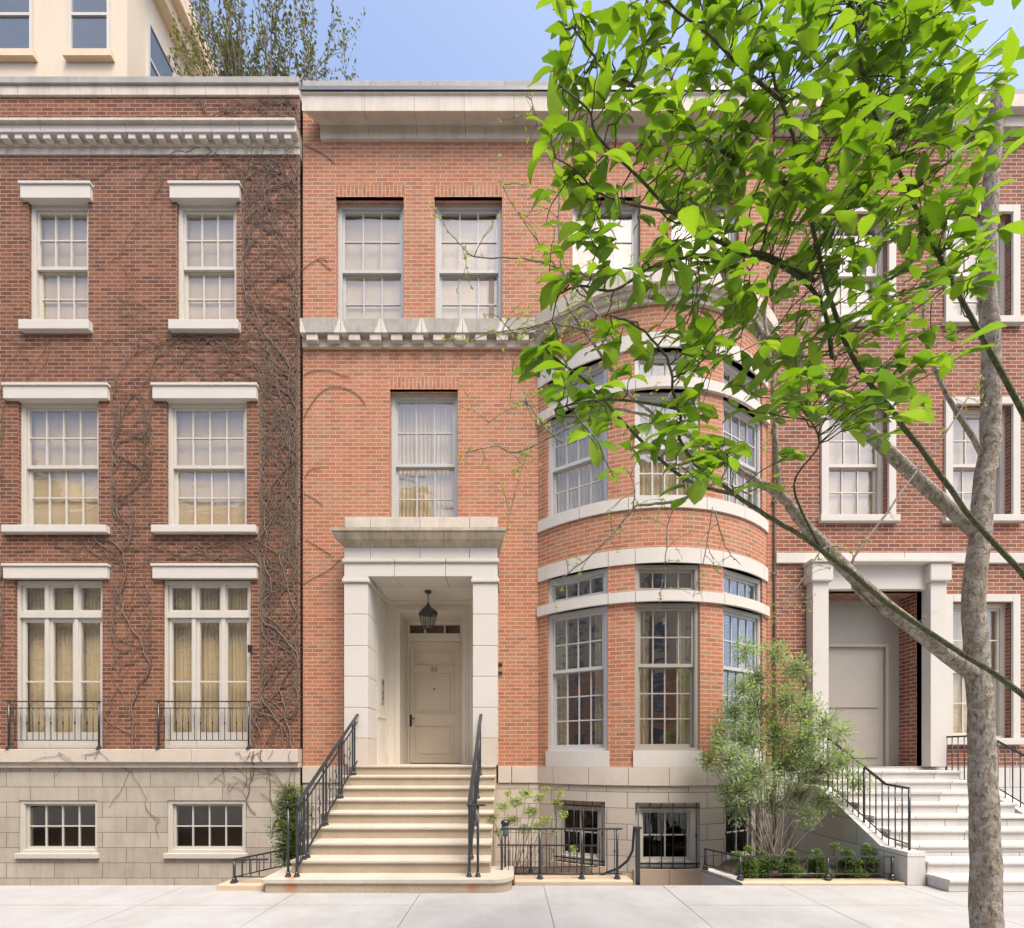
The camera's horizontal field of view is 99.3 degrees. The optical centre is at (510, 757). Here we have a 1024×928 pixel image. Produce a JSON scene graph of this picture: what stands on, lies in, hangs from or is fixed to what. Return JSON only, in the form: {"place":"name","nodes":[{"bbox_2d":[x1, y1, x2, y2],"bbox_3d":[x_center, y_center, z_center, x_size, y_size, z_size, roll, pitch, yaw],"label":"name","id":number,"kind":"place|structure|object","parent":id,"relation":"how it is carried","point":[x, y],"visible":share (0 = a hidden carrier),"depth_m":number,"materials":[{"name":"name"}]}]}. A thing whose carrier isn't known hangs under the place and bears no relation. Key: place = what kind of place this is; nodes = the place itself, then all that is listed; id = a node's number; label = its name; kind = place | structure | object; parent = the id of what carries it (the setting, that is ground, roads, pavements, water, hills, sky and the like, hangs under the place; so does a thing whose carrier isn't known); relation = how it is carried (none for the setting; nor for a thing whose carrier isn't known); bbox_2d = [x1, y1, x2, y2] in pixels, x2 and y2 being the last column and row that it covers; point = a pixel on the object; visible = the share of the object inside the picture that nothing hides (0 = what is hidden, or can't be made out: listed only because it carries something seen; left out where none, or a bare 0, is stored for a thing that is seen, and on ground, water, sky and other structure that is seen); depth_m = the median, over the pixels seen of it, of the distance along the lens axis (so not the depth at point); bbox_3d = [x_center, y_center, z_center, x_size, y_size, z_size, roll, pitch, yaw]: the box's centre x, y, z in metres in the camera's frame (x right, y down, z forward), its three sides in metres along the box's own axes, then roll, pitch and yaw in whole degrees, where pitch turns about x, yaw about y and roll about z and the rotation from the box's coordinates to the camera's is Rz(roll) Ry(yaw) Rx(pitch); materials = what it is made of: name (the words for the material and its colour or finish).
{"place":"outdoors","nodes":[
{"label":"outdoors","id":0,"kind":"place"},
{"bbox_2d":[0,0,218,75],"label":"cream apartment house","id":1,"kind":"structure","parent":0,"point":[85,38],"depth_m":9.60,"materials":[{"name":"beige paint"}]},
{"bbox_2d":[0,0,33,48],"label":"window","id":2,"kind":"structure","parent":1,"relation":"in","point":[16,16],"depth_m":9.58,"materials":[{"name":"glass"}]},
{"bbox_2d":[68,0,110,47],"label":"window","id":3,"kind":"structure","parent":1,"relation":"in","point":[89,21],"depth_m":9.58,"materials":[{"name":"glass"}]},
{"bbox_2d":[146,17,175,75],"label":"window","id":4,"kind":"structure","parent":1,"relation":"in","point":[157,62],"depth_m":10.31,"materials":[{"name":"glass"}]},
{"bbox_2d":[0,76,302,885],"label":"dark brick house","id":5,"kind":"structure","parent":0,"point":[196,702],"depth_m":7.80,"materials":[{"name":"brick"}]},
{"bbox_2d":[0,325,50,659],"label":"wall creeper","id":6,"kind":"object","parent":5,"relation":"attached to","point":[1,573],"depth_m":7.78,"materials":[{"name":"brown plant"}]},
{"bbox_2d":[21,800,96,852],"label":"window","id":7,"kind":"structure","parent":5,"relation":"in","point":[27,825],"depth_m":7.87,"materials":[{"name":"beige paint"}]},
{"bbox_2d":[17,581,101,748],"bbox_3d":[-8.100,-1.675,7.953,1.580,3.030,0.237,0,0,0],"label":"french window","id":8,"kind":"structure","parent":5,"relation":"in","point":[64,618],"depth_m":7.90,"materials":[{"name":"beige paint"}]},
{"bbox_2d":[32,206,87,318],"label":"window","id":9,"kind":"structure","parent":5,"relation":"in","point":[59,233],"depth_m":7.98,"materials":[{"name":"glass"}]},
{"bbox_2d":[21,403,98,524],"bbox_3d":[-8.100,-5.265,7.924,1.480,2.270,0.172,0,0,0],"label":"window","id":10,"kind":"structure","parent":5,"relation":"in","point":[60,441],"depth_m":7.98,"materials":[{"name":"glass"}]},
{"bbox_2d":[24,99,298,747],"bbox_3d":[-6.234,-5.971,7.766,4.922,11.612,0.046,0,0,0],"label":"wall creeper","id":11,"kind":"object","parent":5,"relation":"attached to","point":[267,526],"depth_m":7.78,"materials":[{"name":"brown plant"}]},
{"bbox_2d":[30,232,298,836],"bbox_3d":[-6.132,-4.021,7.735,4.706,10.915,0.109,0,0,0],"label":"wall creeper","id":12,"kind":"object","parent":5,"relation":"attached to","point":[193,338],"depth_m":7.78,"materials":[{"name":"brown plant"}]},
{"bbox_2d":[95,98,298,785],"bbox_3d":[-5.604,-5.624,7.736,3.656,12.319,0.107,0,0,0],"label":"wall creeper","id":13,"kind":"object","parent":5,"relation":"attached to","point":[260,463],"depth_m":7.78,"materials":[{"name":"brown plant"}]},
{"bbox_2d":[168,800,245,852],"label":"window","id":14,"kind":"structure","parent":5,"relation":"in","point":[173,847],"depth_m":7.87,"materials":[{"name":"beige paint"}]},
{"bbox_2d":[179,206,235,318],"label":"window","id":15,"kind":"structure","parent":5,"relation":"in","point":[207,234],"depth_m":7.98,"materials":[{"name":"glass"}]},
{"bbox_2d":[169,403,246,524],"bbox_3d":[-5.445,-5.265,7.924,1.480,2.270,0.172,0,0,0],"label":"window","id":16,"kind":"structure","parent":5,"relation":"in","point":[208,441],"depth_m":7.98,"materials":[{"name":"glass"}]},
{"bbox_2d":[165,581,250,748],"bbox_3d":[-5.445,-1.675,7.954,1.580,3.030,0.237,0,0,0],"label":"french window","id":17,"kind":"structure","parent":5,"relation":"in","point":[208,623],"depth_m":7.91,"materials":[{"name":"beige paint"}]},
{"bbox_2d":[134,99,298,751],"bbox_3d":[-5.255,-5.897,7.737,2.960,11.760,0.105,0,0,0],"label":"wall creeper","id":18,"kind":"object","parent":5,"relation":"attached to","point":[283,448],"depth_m":7.78,"materials":[{"name":"brown plant"}]},
{"bbox_2d":[168,99,298,835],"bbox_3d":[-4.961,-5.187,7.733,2.376,13.176,0.114,0,0,0],"label":"wall creeper","id":19,"kind":"object","parent":5,"relation":"attached to","point":[268,415],"depth_m":7.78,"materials":[{"name":"brown plant"}]},
{"bbox_2d":[188,98,298,783],"bbox_3d":[-5.095,-5.655,7.737,2.655,12.252,0.106,0,0,0],"label":"wall creeper","id":20,"kind":"object","parent":5,"relation":"attached to","point":[282,440],"depth_m":7.78,"materials":[{"name":"brown plant"}]},
{"bbox_2d":[215,523,297,813],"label":"wall creeper","id":21,"kind":"object","parent":5,"relation":"attached to","point":[260,706],"depth_m":7.78,"materials":[{"name":"brown plant"}]},
{"bbox_2d":[253,712,261,747],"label":"wall creeper","id":22,"kind":"object","parent":5,"relation":"attached to","point":[259,730],"depth_m":7.77,"materials":[{"name":"brown plant"}]},
{"bbox_2d":[165,0,365,85],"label":"roof terrace tree","id":23,"kind":"object","parent":5,"relation":"on","point":[229,46],"visible":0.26,"depth_m":9.39,"materials":[{"name":"green leaves"},{"name":"brown bark"}]},
{"bbox_2d":[398,886,554,927],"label":"pavement bed","id":24,"kind":"object","parent":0,"point":[546,897],"depth_m":4.68,"materials":[{"name":"grey concrete"}]},
{"bbox_2d":[0,885,1023,927],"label":"pavement","id":25,"kind":"structure","parent":0,"point":[663,906],"depth_m":4.68,"materials":[{"name":"concrete"}]},
{"bbox_2d":[217,878,264,890],"bbox_3d":[-3.270,1.679,5.435,0.580,0.273,0.330,0,0,0],"label":"kerb stone","id":26,"kind":"object","parent":25,"relation":"on","point":[249,884],"visible":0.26,"depth_m":5.27,"materials":[{"name":"beige stone"}]},
{"bbox_2d":[230,848,292,883],"bbox_3d":[-3.013,1.393,5.730,0.412,0.294,1.110,0,0,29],"label":"iron fence","id":27,"kind":"object","parent":26,"relation":"on","point":[241,859],"visible":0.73,"depth_m":5.37,"materials":[{"name":"black metal"}]},
{"bbox_2d":[261,765,513,892],"bbox_3d":[-1.465,1.673,6.492,3.020,3.085,2.655,0,0,0],"label":"stone stoop","id":28,"kind":"object","parent":25,"relation":"on","point":[396,829],"visible":0.81,"depth_m":6.00,"materials":[{"name":"stone"}]},
{"bbox_2d":[279,714,358,876],"bbox_3d":[-2.681,0.353,6.341,0.238,2.195,2.158,0,0,0],"label":"stoop railing","id":29,"kind":"object","parent":28,"relation":"on","point":[305,850],"visible":1,"depth_m":5.91,"materials":[{"name":"black metal"}]},
{"bbox_2d":[466,714,485,876],"bbox_3d":[-0.419,0.353,6.341,0.238,2.195,2.158,0,0,0],"label":"stoop railing","id":30,"kind":"object","parent":28,"relation":"on","point":[473,794],"visible":1,"depth_m":5.70,"materials":[{"name":"black metal"}]},
{"bbox_2d":[501,819,509,866],"bbox_3d":[-0.068,1.265,5.750,0.120,0.900,0.120,0,0,0],"label":"iron newel post","id":31,"kind":"object","parent":28,"relation":"on","point":[505,823],"visible":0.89,"depth_m":5.72,"materials":[{"name":"black metal"}]},
{"bbox_2d":[514,875,632,885],"bbox_3d":[0.805,1.690,5.657,1.510,0.250,0.285,0,0,0],"label":"kerb stone","id":32,"kind":"object","parent":25,"relation":"on","point":[569,880],"visible":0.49,"depth_m":5.54,"materials":[{"name":"beige stone"}]},
{"bbox_2d":[501,828,621,879],"bbox_3d":[0.644,1.238,5.620,1.600,0.654,0.092,0,0,0],"label":"iron fence","id":33,"kind":"object","parent":32,"relation":"on","point":[582,877],"visible":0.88,"depth_m":5.61,"materials":[{"name":"black metal"}]},
{"bbox_2d":[429,0,1005,927],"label":"budding street tree","id":34,"kind":"object","parent":25,"relation":"on","point":[985,876],"visible":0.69,"depth_m":3.22,"materials":[{"name":"green plant"}]},
{"bbox_2d":[512,0,1023,699],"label":"leafy street tree","id":35,"kind":"object","parent":25,"relation":"on","point":[918,26],"visible":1,"depth_m":1.71,"materials":[{"name":"green plant"}]},
{"bbox_2d":[190,0,1023,88],"label":"sky","id":36,"kind":"structure","parent":0,"point":[396,40],"materials":[{"name":"blue"}]},
{"bbox_2d":[773,89,1023,855],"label":"brick house","id":37,"kind":"structure","parent":0,"point":[894,691],"depth_m":7.85,"materials":[{"name":"brick"}]},
{"bbox_2d":[829,409,882,513],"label":"window","id":38,"kind":"structure","parent":37,"relation":"in","point":[855,472],"depth_m":8.07,"materials":[{"name":"glass"}]},
{"bbox_2d":[829,220,882,314],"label":"window","id":39,"kind":"structure","parent":37,"relation":"in","point":[843,308],"depth_m":8.07,"materials":[{"name":"glass"}]},
{"bbox_2d":[829,600,898,765],"bbox_3d":[6.520,-1.420,8.300,1.800,3.160,0.100,0,0,0],"label":"door","id":40,"kind":"structure","parent":37,"relation":"in","point":[863,650],"depth_m":8.30,"materials":[{"name":"beige paint"}]},
{"bbox_2d":[953,409,1004,513],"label":"window","id":41,"kind":"structure","parent":37,"relation":"in","point":[965,456],"depth_m":8.06,"materials":[{"name":"glass"}]},
{"bbox_2d":[953,220,1004,314],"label":"window","id":42,"kind":"structure","parent":37,"relation":"in","point":[972,302],"depth_m":7.98,"materials":[{"name":"white glass"}]},
{"bbox_2d":[953,604,1004,737],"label":"window","id":43,"kind":"structure","parent":37,"relation":"in","point":[995,612],"depth_m":8.02,"materials":[{"name":"beige paint"}]},
{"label":"areaway floor","id":44,"kind":"structure","parent":0,"visible":0},
{"bbox_2d":[298,81,777,885],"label":"brick townhouse","id":45,"kind":"structure","parent":44,"relation":"on","point":[598,695],"depth_m":7.85,"materials":[{"name":"brick"}]},
{"bbox_2d":[301,145,365,582],"bbox_3d":[-3.188,-7.085,7.838,1.191,7.909,0.011,0,0,0],"label":"thin creeper","id":46,"kind":"object","parent":45,"relation":"attached to","point":[323,390],"visible":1,"depth_m":7.83,"materials":[{"name":"brown plant"}]},
{"bbox_2d":[338,205,403,319],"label":"window","id":47,"kind":"structure","parent":45,"relation":"in","point":[370,237],"depth_m":8.09,"materials":[{"name":"glass"}]},
{"bbox_2d":[392,395,457,516],"bbox_3d":[-1.558,-5.370,8.046,1.265,2.540,0.197,0,0,0],"label":"window","id":48,"kind":"structure","parent":45,"relation":"in","point":[424,427],"depth_m":8.11,"materials":[{"name":"white glass"}]},
{"bbox_2d":[419,590,437,629],"bbox_3d":[-1.541,-2.769,8.160,0.360,0.702,0.312,0,0,0],"label":"hanging lantern","id":49,"kind":"object","parent":45,"relation":"hanging from","point":[427,610],"visible":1,"depth_m":8.15,"materials":[{"name":"black metal"}]},
{"bbox_2d":[410,642,459,762],"bbox_3d":[-1.619,-1.180,9.317,1.079,2.590,0.145,0,0,0],"label":"door","id":50,"kind":"structure","parent":45,"relation":"in","point":[434,666],"depth_m":9.34,"materials":[{"name":"paint"}]},
{"bbox_2d":[435,205,501,318],"bbox_3d":[-0.758,-8.930,8.034,1.262,2.360,0.172,0,0,0],"label":"window","id":51,"kind":"structure","parent":45,"relation":"in","point":[468,224],"depth_m":8.09,"materials":[{"name":"glass"}]},
{"bbox_2d":[549,606,607,750],"bbox_3d":[1.207,-1.322,7.594,1.167,2.415,0.237,0,0,28],"label":"window","id":52,"kind":"structure","parent":45,"relation":"in","point":[559,672],"depth_m":7.58,"materials":[{"name":"grey paint"}]},
{"bbox_2d":[549,568,607,603],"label":"window","id":53,"kind":"structure","parent":45,"relation":"in","point":[602,573],"depth_m":7.52,"materials":[{"name":"grey paint"}]},
{"bbox_2d":[549,401,607,516],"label":"window","id":54,"kind":"structure","parent":45,"relation":"in","point":[573,475],"depth_m":7.68,"materials":[{"name":"glass"}]},
{"bbox_2d":[549,362,607,406],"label":"window","id":55,"kind":"structure","parent":45,"relation":"in","point":[598,375],"depth_m":7.45,"materials":[{"name":"grey glass"}]},
{"bbox_2d":[553,800,604,865],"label":"window","id":56,"kind":"structure","parent":45,"relation":"in","point":[592,806],"depth_m":7.49,"materials":[{"name":"beige paint"}]},
{"bbox_2d":[573,205,638,290],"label":"window","id":57,"kind":"structure","parent":45,"relation":"in","point":[627,242],"depth_m":8.09,"materials":[{"name":"glass"}]},
{"bbox_2d":[635,603,698,749],"bbox_3d":[2.565,-1.322,7.248,1.152,2.415,0.237,0,0,0],"label":"window","id":58,"kind":"structure","parent":45,"relation":"in","point":[686,666],"depth_m":7.22,"materials":[{"name":"beige paint"}]},
{"bbox_2d":[635,565,698,591],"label":"window","id":59,"kind":"structure","parent":45,"relation":"in","point":[693,570],"depth_m":7.16,"materials":[{"name":"beige paint"}]},
{"bbox_2d":[635,393,698,495],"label":"window","id":60,"kind":"structure","parent":45,"relation":"in","point":[653,481],"depth_m":7.29,"materials":[{"name":"white glass"}]},
{"bbox_2d":[635,352,698,379],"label":"window","id":61,"kind":"structure","parent":45,"relation":"in","point":[660,367],"depth_m":7.20,"materials":[{"name":"white glass"}]},
{"bbox_2d":[635,803,699,867],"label":"window","id":62,"kind":"structure","parent":45,"relation":"in","point":[691,809],"depth_m":7.18,"materials":[{"name":"beige paint"}]},
{"bbox_2d":[672,205,735,268],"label":"window","id":63,"kind":"structure","parent":45,"relation":"in","point":[731,236],"depth_m":8.09,"materials":[{"name":"glass"}]},
{"bbox_2d":[723,606,759,750],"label":"window","id":64,"kind":"structure","parent":45,"relation":"in","point":[748,624],"depth_m":7.67,"materials":[{"name":"grey paint"}]},
{"bbox_2d":[723,568,759,601],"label":"window","id":65,"kind":"structure","parent":45,"relation":"in","point":[754,584],"depth_m":7.61,"materials":[{"name":"grey paint"}]},
{"bbox_2d":[723,399,759,513],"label":"window","id":66,"kind":"structure","parent":45,"relation":"in","point":[735,428],"depth_m":7.68,"materials":[{"name":"glass"}]},
{"bbox_2d":[723,361,759,402],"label":"window","id":67,"kind":"structure","parent":45,"relation":"in","point":[730,372],"depth_m":7.48,"materials":[{"name":"grey glass"}]},
{"bbox_2d":[725,800,757,859],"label":"window","id":68,"kind":"structure","parent":45,"relation":"in","point":[747,838],"depth_m":7.57,"materials":[{"name":"beige paint"}]},
{"bbox_2d":[513,867,593,885],"bbox_3d":[0.535,2.465,6.505,1.530,1.300,1.390,0,0,0],"label":"shrub bed","id":69,"kind":"object","parent":44,"relation":"on","point":[565,870],"visible":0.12,"depth_m":6.99,"materials":[{"name":"soil"}]},
{"bbox_2d":[488,786,577,885],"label":"budding shrub","id":70,"kind":"object","parent":69,"relation":"on","point":[529,811],"visible":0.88,"depth_m":6.18,"materials":[{"name":"green plant"}]},
{"bbox_2d":[497,844,597,872],"bbox_3d":[0.557,1.415,6.264,1.560,0.438,0.087,0,0,-19],"label":"iron fence","id":71,"kind":"object","parent":69,"relation":"on","point":[527,845],"visible":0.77,"depth_m":6.22,"materials":[{"name":"black metal"}]},
{"bbox_2d":[599,826,641,884],"bbox_3d":[1.303,1.360,5.860,0.965,0.939,0.138,0,0,37],"label":"area stair handrail","id":72,"kind":"object","parent":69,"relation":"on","point":[636,835],"visible":0.77,"depth_m":5.58,"materials":[{"name":"black metal"}]},
{"bbox_2d":[701,860,904,884],"bbox_3d":[3.860,2.397,6.305,2.280,1.635,1.590,0,0,0],"label":"stone planter","id":73,"kind":"object","parent":44,"relation":"on","point":[711,876],"visible":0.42,"depth_m":5.68,"materials":[{"name":"stone"}]},
{"bbox_2d":[729,845,758,878],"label":"dwarf shrub","id":74,"kind":"object","parent":73,"relation":"on","point":[745,864],"visible":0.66,"depth_m":5.87,"materials":[{"name":"green plant"}]},
{"bbox_2d":[751,849,783,878],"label":"dwarf shrub","id":75,"kind":"object","parent":73,"relation":"on","point":[764,865],"visible":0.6,"depth_m":5.93,"materials":[{"name":"green plant"}]},
{"bbox_2d":[693,636,873,869],"bbox_3d":[4.116,-0.049,6.490,2.693,3.444,1.250,0,0,0],"label":"planter shrub","id":76,"kind":"object","parent":73,"relation":"on","point":[786,699],"visible":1,"depth_m":6.41,"materials":[{"name":"green plant"}]},
{"bbox_2d":[776,848,804,878],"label":"dwarf shrub","id":77,"kind":"object","parent":73,"relation":"on","point":[783,867],"visible":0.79,"depth_m":5.90,"materials":[{"name":"green plant"}]},
{"bbox_2d":[702,848,896,879],"bbox_3d":[3.786,1.421,5.657,2.336,0.299,0.526,0,0,13],"label":"iron fence","id":78,"kind":"object","parent":73,"relation":"on","point":[826,877],"visible":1,"depth_m":5.61,"materials":[{"name":"black metal"}]},
{"bbox_2d":[804,848,834,878],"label":"dwarf shrub","id":79,"kind":"object","parent":73,"relation":"on","point":[812,864],"visible":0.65,"depth_m":5.91,"materials":[{"name":"green plant"}]},
{"bbox_2d":[829,842,868,878],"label":"dwarf shrub","id":80,"kind":"object","parent":73,"relation":"on","point":[850,865],"visible":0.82,"depth_m":5.89,"materials":[{"name":"green plant"}]},
{"bbox_2d":[843,842,879,877],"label":"dwarf shrub","id":81,"kind":"object","parent":73,"relation":"on","point":[866,849],"visible":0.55,"depth_m":5.93,"materials":[{"name":"green plant"}]},
{"bbox_2d":[789,734,1023,891],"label":"neighbour stoop","id":82,"kind":"object","parent":44,"relation":"on","point":[914,823],"visible":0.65,"depth_m":6.31,"materials":[{"name":"stone"}]},
{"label":"shrub corner bed","id":83,"kind":"object","parent":44,"relation":"on","visible":0},
{"bbox_2d":[263,782,314,868],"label":"boxwood shrub","id":84,"kind":"object","parent":83,"relation":"on","point":[291,796],"visible":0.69,"depth_m":5.96,"materials":[{"name":"green plant"}]}
]}

